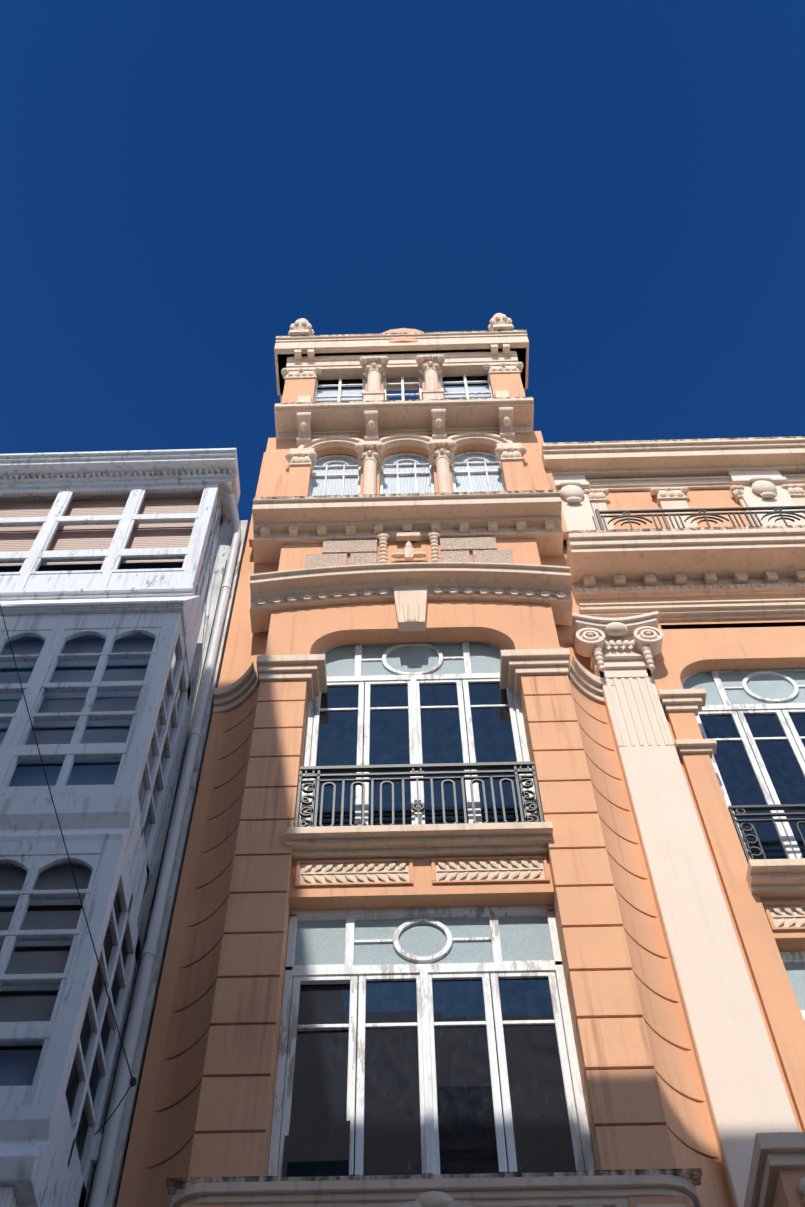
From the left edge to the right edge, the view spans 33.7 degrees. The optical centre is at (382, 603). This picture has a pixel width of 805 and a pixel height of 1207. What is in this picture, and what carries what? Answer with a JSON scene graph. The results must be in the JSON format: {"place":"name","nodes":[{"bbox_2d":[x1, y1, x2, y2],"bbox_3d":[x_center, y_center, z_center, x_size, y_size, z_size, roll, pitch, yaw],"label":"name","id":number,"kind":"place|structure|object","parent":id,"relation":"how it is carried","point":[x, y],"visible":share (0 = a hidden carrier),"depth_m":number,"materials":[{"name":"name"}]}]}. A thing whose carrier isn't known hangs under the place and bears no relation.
{"place":"outdoors","nodes":[
{"label":"outdoors","id":0,"kind":"place"},
{"bbox_2d":[0,765,118,1085],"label":"window panes","id":1,"kind":"object","parent":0,"point":[19,1074],"depth_m":10.96,"materials":[{"name":"blue glass"}]},
{"bbox_2d":[0,638,154,1046],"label":"window panes","id":2,"kind":"structure","parent":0,"point":[50,956],"depth_m":11.44,"materials":[{"name":"black glass"}]},
{"bbox_2d":[0,0,804,526],"label":"sky","id":3,"kind":"structure","parent":0,"point":[184,184],"materials":[{"name":"blue"}]},
{"bbox_3d":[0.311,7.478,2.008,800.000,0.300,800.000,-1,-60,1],"label":"ground surface","id":4,"kind":"structure","parent":0,"visible":0},
{"bbox_2d":[84,505,248,1206],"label":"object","id":5,"kind":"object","parent":4,"relation":"on","point":[222,550],"depth_m":11.66,"materials":[{"name":"white metal"}]},
{"bbox_2d":[0,448,239,1206],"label":"wooden gallery","id":6,"kind":"object","parent":5,"relation":"attached to","point":[102,828],"visible":0.98,"depth_m":11.29,"materials":[{"name":"white wood"}]},
{"bbox_2d":[0,497,200,566],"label":"shutters","id":7,"kind":"object","parent":6,"relation":"attached to","point":[82,540],"depth_m":16.01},
{"bbox_2d":[0,493,226,1206],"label":"cables","id":8,"kind":"object","parent":6,"relation":"attached to","point":[133,1080],"visible":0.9,"depth_m":10.03,"materials":[{"name":"black rubber"}]},
{"bbox_2d":[88,482,240,1206],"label":"drainpipe","id":9,"kind":"object","parent":5,"relation":"attached to","point":[108,1146],"visible":1,"depth_m":10.70,"materials":[{"name":"plastic"}]},
{"bbox_2d":[116,373,804,1206],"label":"peach walls","id":10,"kind":"structure","parent":4,"relation":"on","point":[594,887],"depth_m":10.60,"materials":[{"name":"paint"}]},
{"bbox_2d":[0,376,487,1159],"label":"windows","id":11,"kind":"structure","parent":10,"relation":"attached to","point":[94,1076],"depth_m":9.73,"materials":[{"name":"white wood"}]},
{"bbox_2d":[0,377,503,1162],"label":"clear glass","id":12,"kind":"object","parent":11,"relation":"attached to","point":[390,389],"depth_m":12.31,"materials":[{"name":"clear glass"}]},
{"bbox_2d":[305,537,513,567],"bbox_3d":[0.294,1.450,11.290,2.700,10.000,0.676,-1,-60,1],"label":"brick panels","id":13,"kind":"object","parent":10,"relation":"attached to","point":[456,549],"visible":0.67,"depth_m":15.47,"materials":[{"name":"beige stone"}]},
{"bbox_2d":[150,750,712,1168],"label":"wall grooves","id":14,"kind":"object","parent":10,"relation":"attached to","point":[578,1018],"depth_m":9.27,"materials":[{"name":"brown paint"}]},
{"bbox_2d":[170,324,804,1206],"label":"cream trim","id":15,"kind":"structure","parent":10,"relation":"attached to","point":[598,558],"depth_m":15.12,"materials":[{"name":"beige stone"}]},
{"bbox_2d":[383,328,422,342],"bbox_3d":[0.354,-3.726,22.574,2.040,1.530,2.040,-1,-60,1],"label":"roof ornament","id":16,"kind":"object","parent":15,"relation":"on","point":[403,338],"depth_m":21.59,"materials":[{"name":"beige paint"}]},
{"bbox_2d":[167,329,804,1194],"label":"grime strips","id":17,"kind":"object","parent":15,"relation":"on","point":[179,1183],"visible":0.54,"depth_m":7.49,"materials":[{"name":"grey"}]},
{"bbox_2d":[256,313,804,1206],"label":"decorative moldings","id":18,"kind":"structure","parent":15,"relation":"attached to","point":[442,457],"depth_m":17.02,"materials":[{"name":"beige stone"}]},
{"bbox_2d":[295,506,804,862],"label":"iron rails","id":19,"kind":"object","parent":15,"relation":"on","point":[418,769],"visible":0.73,"depth_m":11.68,"materials":[{"name":"black metal"}]},
{"bbox_2d":[267,374,804,1176],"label":"window frames","id":20,"kind":"structure","parent":10,"relation":"attached to","point":[423,972],"depth_m":10.27,"materials":[{"name":"white wood"}]},
{"bbox_2d":[316,385,490,401],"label":"windows","id":21,"kind":"structure","parent":20,"relation":"attached to","point":[449,389],"depth_m":20.66,"materials":[{"name":"white glass"}]},
{"bbox_2d":[310,452,503,495],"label":"arched windows","id":22,"kind":"structure","parent":20,"relation":"attached to","point":[478,482],"depth_m":17.88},
{"bbox_2d":[281,683,804,1176],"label":"window glass","id":23,"kind":"object","parent":20,"relation":"in","point":[317,1139],"visible":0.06,"depth_m":9.62,"materials":[{"name":"black glass"}]},
{"bbox_2d":[294,642,804,1009],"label":"frosted glass","id":24,"kind":"object","parent":20,"relation":"in","point":[521,939],"visible":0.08,"depth_m":10.47,"materials":[{"name":"white glass"}]},
{"bbox_2d":[553,470,804,1206],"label":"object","id":25,"kind":"structure","parent":10,"relation":"attached to","point":[746,1094],"depth_m":10.59,"materials":[{"name":"beige stone"}]},
{"bbox_2d":[557,476,776,671],"bbox_3d":[4.986,-0.517,15.338,5.960,4.586,0.235,-1,-60,1],"label":"carved ornament","id":26,"kind":"object","parent":25,"relation":"attached to","point":[647,641],"visible":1,"depth_m":13.84,"materials":[{"name":"beige stone"}]}
]}

